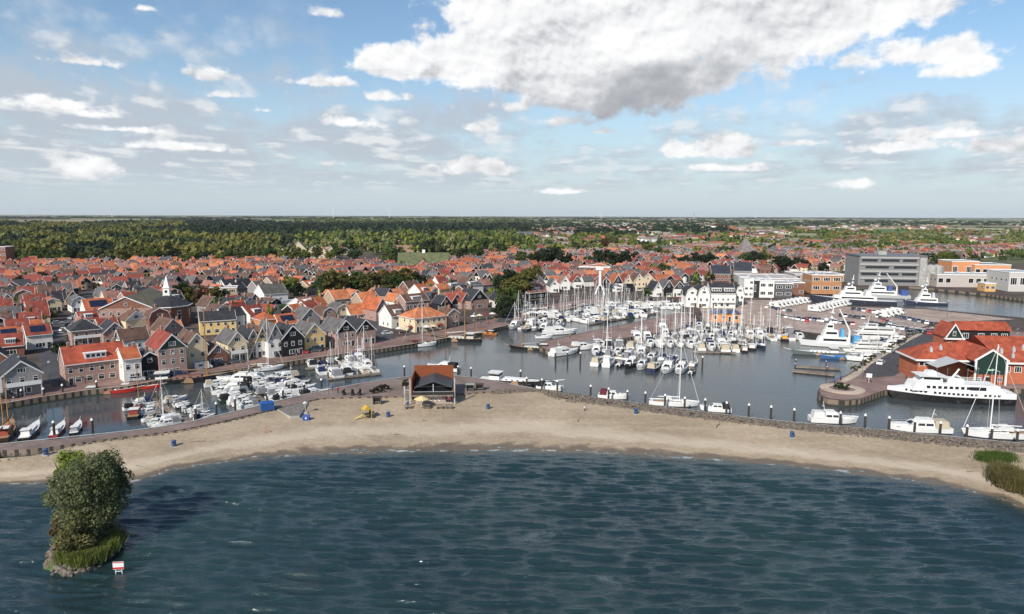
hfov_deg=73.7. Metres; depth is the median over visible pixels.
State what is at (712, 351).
pontoon
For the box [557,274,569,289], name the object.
house
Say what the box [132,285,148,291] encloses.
house
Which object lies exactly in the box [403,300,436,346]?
sailing yacht
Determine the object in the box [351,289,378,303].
house
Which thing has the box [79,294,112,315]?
house
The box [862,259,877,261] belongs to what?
window
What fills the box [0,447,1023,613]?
lake water
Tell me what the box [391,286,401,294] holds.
house
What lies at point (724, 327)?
sailing yacht
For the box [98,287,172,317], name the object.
house
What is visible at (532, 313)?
motor cruiser
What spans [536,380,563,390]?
motor cruiser
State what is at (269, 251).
tree
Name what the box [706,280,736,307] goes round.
house
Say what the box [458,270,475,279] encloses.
house
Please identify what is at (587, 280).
house
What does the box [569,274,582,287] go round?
house
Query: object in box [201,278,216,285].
house
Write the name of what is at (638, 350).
motor cruiser
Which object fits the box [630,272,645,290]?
house
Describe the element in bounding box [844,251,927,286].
office building
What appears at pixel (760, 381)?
harbour water
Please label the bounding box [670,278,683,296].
house
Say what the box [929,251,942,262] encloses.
tree
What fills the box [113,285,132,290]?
house
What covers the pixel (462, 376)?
promenade kerb
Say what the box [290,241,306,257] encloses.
house
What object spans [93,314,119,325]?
house
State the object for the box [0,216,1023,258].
woodland
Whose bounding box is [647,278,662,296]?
house
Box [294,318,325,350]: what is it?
house
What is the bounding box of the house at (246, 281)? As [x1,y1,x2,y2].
[235,278,250,286]
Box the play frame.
[355,404,373,418]
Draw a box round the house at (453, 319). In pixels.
[437,304,459,326]
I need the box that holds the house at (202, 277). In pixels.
[196,272,212,281]
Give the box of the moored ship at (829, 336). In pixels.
[799,306,860,347]
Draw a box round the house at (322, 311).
[313,302,336,322]
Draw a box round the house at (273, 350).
[259,316,282,357]
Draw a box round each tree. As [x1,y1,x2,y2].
[14,248,22,257]
[17,253,29,257]
[28,250,42,257]
[36,248,58,257]
[40,466,72,526]
[47,512,62,536]
[49,340,65,352]
[49,453,126,537]
[50,449,88,503]
[51,252,70,259]
[58,247,77,258]
[76,252,87,258]
[79,446,134,529]
[85,246,100,257]
[97,253,111,258]
[115,249,131,260]
[127,245,146,257]
[141,248,158,256]
[154,251,167,256]
[165,249,180,257]
[172,281,189,294]
[178,254,191,260]
[183,286,194,304]
[187,251,201,258]
[189,284,211,301]
[197,251,213,258]
[205,286,222,297]
[213,253,225,258]
[220,289,229,296]
[221,248,236,257]
[232,247,244,257]
[244,248,255,256]
[252,250,266,256]
[262,247,277,256]
[277,251,293,258]
[281,276,299,296]
[287,282,306,297]
[289,248,302,257]
[299,249,311,257]
[309,275,327,292]
[311,246,322,256]
[321,269,347,289]
[324,250,335,258]
[330,245,347,258]
[331,272,355,289]
[346,270,364,288]
[347,250,362,258]
[356,272,381,291]
[365,272,390,288]
[378,268,397,288]
[379,251,395,259]
[385,270,408,287]
[386,245,406,256]
[395,249,399,262]
[397,267,415,281]
[406,272,427,283]
[449,249,460,257]
[456,248,469,257]
[467,247,484,255]
[477,237,496,248]
[488,244,506,251]
[489,274,500,289]
[491,296,513,316]
[493,269,516,295]
[494,285,523,306]
[500,274,529,296]
[511,269,537,290]
[514,251,530,260]
[526,264,542,275]
[529,251,542,261]
[538,245,559,261]
[549,247,564,261]
[555,250,573,262]
[583,256,593,260]
[592,249,605,261]
[596,249,620,264]
[600,237,608,246]
[606,234,618,242]
[616,250,631,262]
[624,249,638,257]
[641,244,652,250]
[641,287,652,296]
[651,246,662,251]
[656,263,670,270]
[678,255,691,261]
[690,252,703,261]
[702,252,714,262]
[737,252,751,259]
[745,250,766,262]
[756,249,772,259]
[771,255,783,266]
[780,256,790,270]
[791,257,801,267]
[801,259,811,265]
[817,262,829,270]
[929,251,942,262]
[938,251,953,258]
[950,251,960,258]
[998,255,1007,260]
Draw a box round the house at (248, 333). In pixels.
[237,323,257,358]
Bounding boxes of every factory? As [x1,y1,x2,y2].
[929,271,986,286]
[938,259,979,271]
[971,262,1010,271]
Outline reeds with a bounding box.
[982,459,1023,495]
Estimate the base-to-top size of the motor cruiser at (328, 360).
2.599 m
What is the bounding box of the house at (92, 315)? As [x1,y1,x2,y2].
[74,307,99,322]
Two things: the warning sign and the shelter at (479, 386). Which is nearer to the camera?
the warning sign
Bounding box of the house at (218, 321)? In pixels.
[198,306,236,335]
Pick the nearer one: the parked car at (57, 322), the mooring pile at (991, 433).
the mooring pile at (991, 433)
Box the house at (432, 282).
[426,279,435,286]
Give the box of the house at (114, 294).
[99,287,118,301]
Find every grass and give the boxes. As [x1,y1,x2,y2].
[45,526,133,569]
[967,449,1023,463]
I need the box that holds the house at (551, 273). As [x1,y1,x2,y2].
[543,269,556,275]
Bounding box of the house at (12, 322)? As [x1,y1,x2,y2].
[3,314,29,326]
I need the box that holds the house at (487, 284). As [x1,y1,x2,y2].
[475,277,492,290]
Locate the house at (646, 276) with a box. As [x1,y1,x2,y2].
[639,270,655,286]
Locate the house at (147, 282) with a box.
[140,277,156,286]
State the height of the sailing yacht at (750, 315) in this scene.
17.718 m
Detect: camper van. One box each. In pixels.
[193,361,212,368]
[769,301,782,307]
[774,301,786,306]
[778,300,790,305]
[783,299,794,305]
[787,299,798,304]
[790,298,802,304]
[795,297,806,303]
[799,297,810,302]
[808,305,821,311]
[812,304,825,310]
[816,303,829,309]
[827,301,840,307]
[831,300,844,306]
[836,299,847,305]
[839,299,851,304]
[875,310,891,317]
[881,309,894,316]
[885,308,900,314]
[890,307,905,313]
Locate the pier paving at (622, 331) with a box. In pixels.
[539,313,702,349]
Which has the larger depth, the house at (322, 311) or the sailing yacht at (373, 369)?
the house at (322, 311)
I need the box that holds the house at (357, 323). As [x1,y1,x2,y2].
[344,314,376,345]
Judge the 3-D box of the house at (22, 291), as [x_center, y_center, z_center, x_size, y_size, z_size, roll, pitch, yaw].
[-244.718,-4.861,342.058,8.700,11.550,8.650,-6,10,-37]
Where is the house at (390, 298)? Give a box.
[384,290,398,304]
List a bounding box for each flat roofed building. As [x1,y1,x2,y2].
[0,246,14,260]
[209,285,237,295]
[280,299,292,304]
[739,276,753,297]
[753,278,759,297]
[755,277,774,297]
[774,280,792,297]
[785,279,804,296]
[802,271,842,293]
[977,282,996,291]
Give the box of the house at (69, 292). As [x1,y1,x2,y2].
[65,288,76,304]
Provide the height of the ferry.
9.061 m
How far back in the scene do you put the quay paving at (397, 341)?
233.15 m
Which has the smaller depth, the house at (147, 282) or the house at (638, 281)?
the house at (147, 282)
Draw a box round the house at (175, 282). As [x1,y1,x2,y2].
[162,279,177,285]
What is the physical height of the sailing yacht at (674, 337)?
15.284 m
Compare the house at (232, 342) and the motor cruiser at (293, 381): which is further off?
the house at (232, 342)
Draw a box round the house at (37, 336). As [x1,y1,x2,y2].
[22,319,52,349]
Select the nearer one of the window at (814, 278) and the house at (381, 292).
the house at (381, 292)
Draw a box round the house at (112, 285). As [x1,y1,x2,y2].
[106,281,121,288]
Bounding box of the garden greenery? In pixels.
[3,245,1019,319]
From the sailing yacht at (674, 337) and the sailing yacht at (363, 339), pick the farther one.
the sailing yacht at (674, 337)
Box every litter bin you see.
[41,448,49,455]
[171,439,175,446]
[788,431,794,437]
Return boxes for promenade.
[0,375,1022,457]
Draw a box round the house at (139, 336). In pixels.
[114,324,149,348]
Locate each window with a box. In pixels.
[7,349,16,354]
[16,386,31,393]
[17,367,25,372]
[35,342,45,346]
[75,376,81,382]
[82,339,92,343]
[87,375,92,380]
[98,373,104,378]
[109,372,115,377]
[168,341,175,345]
[177,310,181,319]
[289,349,297,353]
[418,386,449,391]
[813,277,820,280]
[861,273,876,274]
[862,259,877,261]
[865,280,887,281]
[866,266,888,268]
[880,273,898,274]
[881,259,899,261]
[893,280,915,282]
[894,266,916,268]
[902,273,915,275]
[962,333,968,337]
[966,266,970,271]
[968,278,973,282]
[1010,277,1017,284]
[1014,366,1021,372]
[1020,277,1023,284]
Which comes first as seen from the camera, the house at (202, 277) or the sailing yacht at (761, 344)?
the sailing yacht at (761, 344)
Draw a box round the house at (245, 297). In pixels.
[236,293,252,300]
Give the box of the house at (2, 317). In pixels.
[0,315,8,324]
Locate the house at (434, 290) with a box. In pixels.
[428,286,437,298]
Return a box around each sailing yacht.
[141,378,175,422]
[189,390,210,417]
[248,318,283,371]
[325,345,333,370]
[334,327,345,363]
[341,334,352,368]
[351,337,361,368]
[354,325,369,350]
[359,341,369,373]
[368,338,379,372]
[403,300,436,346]
[515,291,522,319]
[521,292,532,330]
[522,293,528,324]
[532,301,538,330]
[543,286,552,310]
[550,298,555,322]
[563,290,570,321]
[567,285,577,321]
[580,283,587,312]
[588,289,595,306]
[591,285,599,309]
[596,286,615,319]
[601,310,612,354]
[602,281,610,312]
[603,284,612,317]
[603,296,616,318]
[609,284,620,318]
[635,314,646,348]
[636,323,645,359]
[649,339,699,406]
[653,304,665,348]
[653,312,661,339]
[657,318,668,362]
[661,296,670,340]
[670,306,680,340]
[671,319,677,334]
[674,315,683,347]
[679,306,686,335]
[685,290,692,331]
[689,336,697,366]
[690,315,697,340]
[696,323,703,342]
[704,306,710,331]
[705,300,714,335]
[705,311,710,326]
[712,296,719,331]
[718,303,728,341]
[720,307,726,332]
[727,309,736,340]
[729,307,736,332]
[735,316,743,336]
[737,318,745,341]
[738,301,744,331]
[738,328,746,346]
[745,293,754,329]
[745,315,756,348]
[755,308,761,329]
[755,315,765,348]
[766,302,777,340]
[773,308,781,339]
[774,312,780,331]
[868,327,887,353]
[961,344,1023,439]
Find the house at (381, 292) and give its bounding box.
[374,285,392,298]
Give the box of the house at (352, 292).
[347,288,360,296]
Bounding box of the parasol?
[414,396,428,406]
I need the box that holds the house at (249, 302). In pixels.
[245,297,266,304]
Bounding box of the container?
[259,400,273,410]
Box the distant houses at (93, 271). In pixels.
[0,223,1023,291]
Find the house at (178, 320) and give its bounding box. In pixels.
[175,316,183,326]
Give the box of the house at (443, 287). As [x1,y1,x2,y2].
[433,281,449,294]
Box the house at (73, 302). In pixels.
[66,294,84,312]
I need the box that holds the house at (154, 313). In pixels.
[144,303,170,330]
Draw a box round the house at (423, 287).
[407,281,431,299]
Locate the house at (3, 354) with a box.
[0,347,7,362]
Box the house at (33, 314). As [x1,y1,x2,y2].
[15,308,41,319]
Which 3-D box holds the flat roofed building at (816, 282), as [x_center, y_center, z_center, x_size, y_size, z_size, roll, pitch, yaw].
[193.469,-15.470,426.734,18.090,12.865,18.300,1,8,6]
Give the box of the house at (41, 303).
[23,297,48,307]
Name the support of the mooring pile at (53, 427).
in the harbour water at (760, 381)
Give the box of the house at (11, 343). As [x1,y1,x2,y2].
[0,329,24,356]
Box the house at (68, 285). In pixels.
[54,281,73,290]
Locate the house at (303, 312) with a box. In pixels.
[294,303,320,326]
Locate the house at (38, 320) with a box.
[29,315,42,323]
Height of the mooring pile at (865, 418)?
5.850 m
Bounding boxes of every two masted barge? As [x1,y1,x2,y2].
[0,374,16,442]
[424,299,483,342]
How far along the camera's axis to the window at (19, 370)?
174.44 m
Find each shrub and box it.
[379,384,389,389]
[402,378,408,386]
[833,382,849,388]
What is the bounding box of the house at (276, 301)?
[261,295,281,305]
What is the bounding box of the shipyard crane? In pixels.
[579,264,609,294]
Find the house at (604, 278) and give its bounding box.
[595,275,611,291]
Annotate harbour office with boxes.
[709,309,740,321]
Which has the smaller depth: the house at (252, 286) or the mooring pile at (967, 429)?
the mooring pile at (967, 429)
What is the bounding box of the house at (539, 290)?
[520,281,546,299]
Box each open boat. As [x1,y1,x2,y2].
[172,400,187,404]
[173,402,189,406]
[175,404,188,409]
[179,404,193,408]
[317,360,324,365]
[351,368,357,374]
[615,360,624,366]
[688,369,695,374]
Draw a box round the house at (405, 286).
[398,279,418,293]
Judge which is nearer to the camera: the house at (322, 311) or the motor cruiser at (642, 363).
the motor cruiser at (642, 363)
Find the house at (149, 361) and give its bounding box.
[139,345,158,377]
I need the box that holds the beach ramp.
[277,402,308,418]
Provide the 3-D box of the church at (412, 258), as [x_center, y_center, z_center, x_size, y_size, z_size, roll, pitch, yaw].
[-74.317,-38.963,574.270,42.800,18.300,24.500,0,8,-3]
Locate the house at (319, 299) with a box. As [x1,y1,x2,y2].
[309,293,327,305]
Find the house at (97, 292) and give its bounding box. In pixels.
[93,285,112,297]
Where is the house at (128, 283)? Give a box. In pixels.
[122,279,142,287]
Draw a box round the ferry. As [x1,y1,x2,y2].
[887,369,1016,405]
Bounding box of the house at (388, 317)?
[378,301,405,327]
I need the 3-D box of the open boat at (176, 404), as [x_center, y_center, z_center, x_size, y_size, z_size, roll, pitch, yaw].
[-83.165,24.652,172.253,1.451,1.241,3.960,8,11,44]
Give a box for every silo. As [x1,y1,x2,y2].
[926,264,936,284]
[935,264,943,273]
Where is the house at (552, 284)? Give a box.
[546,276,558,292]
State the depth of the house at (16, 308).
287.18 m
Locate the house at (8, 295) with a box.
[2,290,13,298]
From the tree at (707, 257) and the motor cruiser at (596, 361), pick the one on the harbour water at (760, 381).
the motor cruiser at (596, 361)
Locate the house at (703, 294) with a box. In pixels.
[694,282,710,307]
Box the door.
[68,377,73,385]
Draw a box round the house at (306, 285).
[299,277,317,294]
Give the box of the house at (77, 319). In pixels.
[68,313,95,325]
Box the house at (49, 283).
[45,279,60,285]
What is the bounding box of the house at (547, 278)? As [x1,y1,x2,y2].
[544,275,558,282]
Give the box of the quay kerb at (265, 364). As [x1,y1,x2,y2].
[0,302,599,403]
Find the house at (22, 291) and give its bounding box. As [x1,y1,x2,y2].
[13,286,31,299]
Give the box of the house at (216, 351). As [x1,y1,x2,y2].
[206,340,228,365]
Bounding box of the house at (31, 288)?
[17,283,34,293]
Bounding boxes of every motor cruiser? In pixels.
[122,393,153,406]
[122,400,156,411]
[139,405,160,415]
[140,403,161,409]
[146,410,182,426]
[151,416,180,426]
[163,393,186,403]
[183,402,207,413]
[193,413,214,419]
[204,378,229,387]
[210,379,238,395]
[210,381,230,390]
[211,376,251,389]
[216,366,262,381]
[216,383,250,397]
[217,387,253,403]
[226,395,256,405]
[227,388,246,393]
[231,396,254,406]
[233,398,259,409]
[241,371,271,382]
[251,380,274,389]
[254,384,287,396]
[264,385,298,400]
[266,370,286,376]
[267,388,286,395]
[268,367,300,381]
[268,382,285,386]
[271,393,295,400]
[284,374,310,385]
[288,380,316,389]
[298,384,329,394]
[307,358,317,366]
[315,365,326,375]
[326,356,335,364]
[327,365,344,379]
[340,365,352,375]
[344,351,357,362]
[352,349,364,361]
[359,353,372,367]
[427,358,460,372]
[508,317,522,329]
[514,305,528,312]
[522,310,537,316]
[526,317,538,324]
[535,332,552,338]
[536,310,550,317]
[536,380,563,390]
[538,317,547,325]
[539,317,551,331]
[542,323,577,334]
[545,310,554,317]
[548,341,577,356]
[555,315,564,320]
[556,319,564,325]
[564,310,575,315]
[571,341,595,349]
[574,308,583,315]
[578,317,592,323]
[580,310,590,317]
[585,313,608,322]
[586,309,597,313]
[586,334,613,347]
[590,354,603,366]
[591,341,600,355]
[598,388,628,399]
[602,356,614,367]
[603,334,613,347]
[603,348,614,357]
[611,311,628,316]
[612,307,634,315]
[614,337,624,348]
[614,345,621,355]
[619,347,635,359]
[624,355,638,368]
[625,298,632,305]
[626,339,634,348]
[628,310,637,317]
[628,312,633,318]
[630,302,640,308]
[631,330,640,340]
[634,308,647,317]
[636,342,645,353]
[637,357,649,370]
[642,298,653,306]
[642,306,660,311]
[642,330,651,340]
[645,337,653,347]
[646,361,659,372]
[647,350,658,361]
[661,356,676,373]
[662,300,673,309]
[663,327,669,334]
[666,338,673,347]
[667,353,678,362]
[668,302,680,309]
[675,360,687,374]
[681,333,689,340]
[684,337,694,348]
[688,324,697,336]
[694,324,700,331]
[696,341,705,350]
[700,334,708,340]
[700,402,731,412]
[706,340,715,350]
[714,334,725,346]
[716,331,725,336]
[718,341,730,353]
[726,329,733,335]
[728,340,736,346]
[730,343,739,352]
[742,326,754,339]
[754,329,764,339]
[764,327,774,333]
[782,326,794,332]
[784,331,795,340]
[793,330,804,339]
[808,401,858,423]
[846,347,881,361]
[874,335,905,346]
[880,331,904,340]
[890,410,953,433]
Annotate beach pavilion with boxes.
[404,365,454,403]
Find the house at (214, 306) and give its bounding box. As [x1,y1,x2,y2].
[204,301,228,310]
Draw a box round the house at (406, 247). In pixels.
[393,244,413,251]
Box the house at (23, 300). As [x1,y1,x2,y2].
[20,296,41,302]
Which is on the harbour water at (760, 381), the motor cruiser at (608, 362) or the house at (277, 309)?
the motor cruiser at (608, 362)
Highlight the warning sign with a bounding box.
[112,561,123,573]
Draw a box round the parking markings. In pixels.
[776,314,1018,339]
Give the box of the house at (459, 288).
[455,283,470,291]
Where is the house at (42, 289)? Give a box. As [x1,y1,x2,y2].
[37,284,56,293]
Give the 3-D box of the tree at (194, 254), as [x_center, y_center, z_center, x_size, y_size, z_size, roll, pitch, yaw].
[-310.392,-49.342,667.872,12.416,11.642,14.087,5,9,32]
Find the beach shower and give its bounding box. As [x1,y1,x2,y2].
[302,401,308,413]
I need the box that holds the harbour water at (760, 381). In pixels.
[0,288,1023,442]
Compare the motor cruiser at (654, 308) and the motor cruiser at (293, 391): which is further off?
the motor cruiser at (654, 308)
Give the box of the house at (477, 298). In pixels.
[463,285,488,309]
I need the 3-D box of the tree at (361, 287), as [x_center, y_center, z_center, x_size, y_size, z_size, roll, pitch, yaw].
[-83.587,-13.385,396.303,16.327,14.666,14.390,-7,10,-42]
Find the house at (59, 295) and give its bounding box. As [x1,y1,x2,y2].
[42,290,63,306]
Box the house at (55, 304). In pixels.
[45,295,62,311]
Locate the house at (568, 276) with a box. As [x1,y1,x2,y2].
[566,272,580,279]
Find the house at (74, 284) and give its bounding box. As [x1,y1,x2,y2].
[61,277,78,295]
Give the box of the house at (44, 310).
[21,304,50,322]
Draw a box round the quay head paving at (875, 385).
[819,332,1023,399]
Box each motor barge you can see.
[17,415,40,441]
[48,418,65,437]
[69,416,82,435]
[85,385,144,394]
[121,383,163,389]
[479,370,564,387]
[786,347,846,355]
[813,353,857,359]
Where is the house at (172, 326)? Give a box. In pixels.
[149,313,183,336]
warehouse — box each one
[733,273,799,282]
[784,270,844,281]
[986,269,1023,291]
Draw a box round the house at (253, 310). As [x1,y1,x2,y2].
[241,301,263,325]
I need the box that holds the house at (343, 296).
[323,287,351,303]
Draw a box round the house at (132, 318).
[117,306,146,328]
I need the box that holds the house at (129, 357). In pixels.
[116,341,141,381]
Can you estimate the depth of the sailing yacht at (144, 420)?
160.35 m
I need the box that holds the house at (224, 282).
[218,276,236,285]
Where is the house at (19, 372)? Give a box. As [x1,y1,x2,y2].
[0,353,43,398]
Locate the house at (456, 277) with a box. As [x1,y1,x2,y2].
[446,273,459,282]
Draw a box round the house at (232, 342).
[214,324,248,362]
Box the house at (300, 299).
[287,294,310,304]
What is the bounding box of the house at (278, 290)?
[253,281,287,299]
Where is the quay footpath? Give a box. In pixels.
[840,327,934,382]
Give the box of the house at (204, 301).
[196,293,218,311]
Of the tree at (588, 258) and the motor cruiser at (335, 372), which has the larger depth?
the tree at (588, 258)
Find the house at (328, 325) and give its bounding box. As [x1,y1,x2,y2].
[319,314,356,347]
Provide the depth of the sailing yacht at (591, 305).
358.01 m
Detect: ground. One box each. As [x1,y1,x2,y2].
[0,215,1023,410]
[43,527,125,575]
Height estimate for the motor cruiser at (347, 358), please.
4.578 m
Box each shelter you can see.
[372,396,381,403]
[465,383,474,390]
[475,383,483,389]
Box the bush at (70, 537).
[49,512,102,554]
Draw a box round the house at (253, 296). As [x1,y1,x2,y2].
[241,292,258,299]
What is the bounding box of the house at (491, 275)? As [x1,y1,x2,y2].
[487,271,500,285]
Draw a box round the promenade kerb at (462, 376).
[2,375,1018,443]
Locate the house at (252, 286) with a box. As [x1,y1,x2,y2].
[247,278,263,292]
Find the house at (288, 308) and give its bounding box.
[281,300,298,313]
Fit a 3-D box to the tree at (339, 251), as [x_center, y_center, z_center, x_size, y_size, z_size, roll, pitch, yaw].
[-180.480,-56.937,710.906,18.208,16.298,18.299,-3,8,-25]
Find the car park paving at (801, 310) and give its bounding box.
[700,300,1009,335]
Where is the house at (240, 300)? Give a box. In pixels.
[224,297,244,303]
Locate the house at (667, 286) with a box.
[659,277,673,296]
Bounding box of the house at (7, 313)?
[0,308,13,318]
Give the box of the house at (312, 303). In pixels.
[298,297,318,308]
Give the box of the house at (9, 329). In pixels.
[0,322,22,333]
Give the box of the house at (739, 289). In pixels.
[733,282,744,304]
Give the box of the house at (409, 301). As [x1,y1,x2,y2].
[396,290,429,309]
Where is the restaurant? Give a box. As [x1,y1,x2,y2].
[895,320,1023,385]
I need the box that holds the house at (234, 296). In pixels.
[225,292,241,297]
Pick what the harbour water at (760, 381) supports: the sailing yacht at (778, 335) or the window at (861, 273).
the sailing yacht at (778, 335)
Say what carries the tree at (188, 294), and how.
on the ground at (1014, 323)
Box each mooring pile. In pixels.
[52,420,55,434]
[90,418,93,433]
[194,406,196,419]
[215,402,217,414]
[725,401,727,413]
[747,403,749,416]
[793,408,795,421]
[839,411,841,425]
[863,413,866,427]
[887,416,890,429]
[913,419,916,431]
[938,421,941,435]
[965,424,968,437]
[990,426,993,440]
[1015,429,1019,441]
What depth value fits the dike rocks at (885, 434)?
152.06 m
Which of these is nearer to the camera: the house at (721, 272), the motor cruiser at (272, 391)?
the motor cruiser at (272, 391)
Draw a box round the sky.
[0,0,1023,217]
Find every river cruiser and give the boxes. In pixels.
[843,334,885,352]
[853,316,897,339]
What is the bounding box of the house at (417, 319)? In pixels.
[397,303,448,332]
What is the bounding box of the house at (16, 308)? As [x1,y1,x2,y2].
[0,303,21,316]
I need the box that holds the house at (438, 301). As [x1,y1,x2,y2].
[431,294,451,309]
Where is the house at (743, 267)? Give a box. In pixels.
[733,260,751,273]
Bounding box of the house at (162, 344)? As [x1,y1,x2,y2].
[144,325,187,375]
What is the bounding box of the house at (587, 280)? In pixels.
[580,274,593,286]
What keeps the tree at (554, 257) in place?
on the ground at (1014, 323)
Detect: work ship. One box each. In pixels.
[808,276,896,306]
[863,271,910,298]
[903,277,947,305]
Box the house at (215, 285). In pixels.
[209,283,223,286]
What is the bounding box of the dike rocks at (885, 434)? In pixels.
[0,388,1023,461]
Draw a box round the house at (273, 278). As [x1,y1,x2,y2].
[263,274,278,283]
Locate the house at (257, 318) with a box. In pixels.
[251,308,275,324]
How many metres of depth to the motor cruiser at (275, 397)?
175.28 m
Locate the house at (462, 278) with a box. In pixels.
[457,274,473,282]
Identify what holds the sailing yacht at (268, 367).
on the harbour water at (760, 381)
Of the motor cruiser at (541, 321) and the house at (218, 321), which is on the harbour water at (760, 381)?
the motor cruiser at (541, 321)
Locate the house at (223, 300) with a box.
[220,294,242,303]
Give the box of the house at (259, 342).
[248,319,266,357]
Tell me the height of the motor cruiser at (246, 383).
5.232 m
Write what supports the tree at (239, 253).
on the ground at (1014, 323)
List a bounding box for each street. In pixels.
[39,290,93,386]
[288,298,395,339]
[492,290,517,321]
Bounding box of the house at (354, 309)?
[346,301,364,318]
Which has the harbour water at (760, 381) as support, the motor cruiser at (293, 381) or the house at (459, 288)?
the motor cruiser at (293, 381)
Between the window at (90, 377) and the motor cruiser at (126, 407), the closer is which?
the motor cruiser at (126, 407)
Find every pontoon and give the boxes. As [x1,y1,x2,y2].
[152,398,194,421]
[246,379,266,401]
[262,370,299,393]
[305,359,352,369]
[327,368,381,379]
[587,308,659,324]
[597,351,693,368]
[630,336,737,343]
[693,345,735,353]
[792,363,834,375]
[794,359,840,369]
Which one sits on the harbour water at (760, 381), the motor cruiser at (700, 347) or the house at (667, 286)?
the motor cruiser at (700, 347)
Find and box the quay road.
[864,334,932,377]
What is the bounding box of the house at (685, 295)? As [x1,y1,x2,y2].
[680,284,697,306]
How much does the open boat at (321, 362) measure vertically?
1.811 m
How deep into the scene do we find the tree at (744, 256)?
632.94 m
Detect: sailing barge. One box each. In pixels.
[126,364,145,420]
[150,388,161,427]
[154,311,241,384]
[475,308,497,335]
[506,315,547,350]
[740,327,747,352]
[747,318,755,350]
[778,310,788,340]
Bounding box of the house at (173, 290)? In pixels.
[159,285,182,294]
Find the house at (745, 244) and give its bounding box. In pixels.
[736,237,754,250]
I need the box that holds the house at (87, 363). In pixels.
[58,337,123,385]
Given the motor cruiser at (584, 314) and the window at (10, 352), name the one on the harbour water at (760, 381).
the motor cruiser at (584, 314)
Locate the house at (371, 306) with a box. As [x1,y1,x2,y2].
[361,293,386,320]
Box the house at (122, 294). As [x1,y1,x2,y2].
[117,289,134,298]
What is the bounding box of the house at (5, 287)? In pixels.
[0,284,16,291]
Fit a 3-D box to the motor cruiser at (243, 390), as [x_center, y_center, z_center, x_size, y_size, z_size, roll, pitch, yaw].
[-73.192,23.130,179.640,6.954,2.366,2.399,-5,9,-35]
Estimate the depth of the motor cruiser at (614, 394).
179.81 m
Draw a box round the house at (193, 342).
[176,328,208,368]
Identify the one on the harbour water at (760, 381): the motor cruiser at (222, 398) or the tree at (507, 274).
the motor cruiser at (222, 398)
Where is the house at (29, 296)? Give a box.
[22,292,46,298]
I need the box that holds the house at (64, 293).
[46,289,66,304]
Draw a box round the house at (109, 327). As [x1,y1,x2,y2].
[99,318,123,342]
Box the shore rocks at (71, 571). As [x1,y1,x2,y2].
[43,519,127,576]
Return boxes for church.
[153,276,192,324]
[397,250,449,264]
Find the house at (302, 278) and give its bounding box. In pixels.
[292,275,307,282]
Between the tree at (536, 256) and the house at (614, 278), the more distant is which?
the tree at (536, 256)
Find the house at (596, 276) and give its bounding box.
[592,272,598,285]
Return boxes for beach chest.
[302,414,309,420]
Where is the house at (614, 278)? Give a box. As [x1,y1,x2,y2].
[608,272,623,291]
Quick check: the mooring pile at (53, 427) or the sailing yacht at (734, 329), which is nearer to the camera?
the mooring pile at (53, 427)
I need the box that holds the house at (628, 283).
[620,271,632,291]
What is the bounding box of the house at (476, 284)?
[445,280,483,291]
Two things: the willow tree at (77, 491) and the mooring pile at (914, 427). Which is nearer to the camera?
the willow tree at (77, 491)
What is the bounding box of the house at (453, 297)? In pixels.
[444,290,459,308]
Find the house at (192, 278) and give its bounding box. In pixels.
[184,275,201,284]
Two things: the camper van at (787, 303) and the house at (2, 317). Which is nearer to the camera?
the house at (2, 317)
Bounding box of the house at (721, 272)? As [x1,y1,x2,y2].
[709,263,730,280]
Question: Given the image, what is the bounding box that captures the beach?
[0,392,1023,507]
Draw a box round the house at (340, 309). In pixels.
[327,299,349,318]
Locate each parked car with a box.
[1,392,19,398]
[51,320,63,324]
[56,332,66,336]
[128,375,145,381]
[146,373,154,379]
[171,370,186,375]
[213,360,227,365]
[229,358,243,363]
[309,347,321,351]
[316,346,327,349]
[381,330,392,334]
[876,359,884,364]
[886,348,894,352]
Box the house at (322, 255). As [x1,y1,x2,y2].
[317,246,325,257]
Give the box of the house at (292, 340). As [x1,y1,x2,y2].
[276,320,304,356]
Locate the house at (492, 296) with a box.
[489,289,500,306]
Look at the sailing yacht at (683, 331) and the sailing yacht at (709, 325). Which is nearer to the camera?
the sailing yacht at (683, 331)
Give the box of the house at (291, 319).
[273,309,297,325]
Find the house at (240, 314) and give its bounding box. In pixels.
[218,304,245,326]
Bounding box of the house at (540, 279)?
[530,273,545,287]
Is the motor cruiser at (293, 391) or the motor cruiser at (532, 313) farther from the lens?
the motor cruiser at (532, 313)
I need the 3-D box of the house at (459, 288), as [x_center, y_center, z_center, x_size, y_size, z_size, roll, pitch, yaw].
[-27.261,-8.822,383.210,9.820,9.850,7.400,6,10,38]
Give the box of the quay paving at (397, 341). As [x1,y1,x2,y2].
[0,298,610,402]
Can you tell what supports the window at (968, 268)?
in the factory at (954, 265)
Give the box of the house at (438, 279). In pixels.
[433,274,448,283]
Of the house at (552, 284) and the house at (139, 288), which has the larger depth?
the house at (552, 284)
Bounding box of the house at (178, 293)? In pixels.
[171,289,184,299]
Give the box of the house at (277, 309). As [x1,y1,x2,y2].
[259,302,281,314]
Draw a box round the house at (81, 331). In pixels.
[64,314,102,345]
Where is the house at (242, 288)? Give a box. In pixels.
[228,280,247,293]
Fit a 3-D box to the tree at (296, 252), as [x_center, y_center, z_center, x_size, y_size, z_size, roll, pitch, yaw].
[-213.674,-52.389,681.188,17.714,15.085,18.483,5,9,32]
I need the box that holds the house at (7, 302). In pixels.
[0,296,13,306]
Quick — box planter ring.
[820,383,865,394]
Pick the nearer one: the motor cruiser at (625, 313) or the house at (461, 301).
the motor cruiser at (625, 313)
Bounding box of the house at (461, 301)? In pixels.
[454,290,468,308]
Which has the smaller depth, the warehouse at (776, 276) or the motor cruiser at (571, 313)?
the motor cruiser at (571, 313)
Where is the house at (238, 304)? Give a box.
[223,300,246,306]

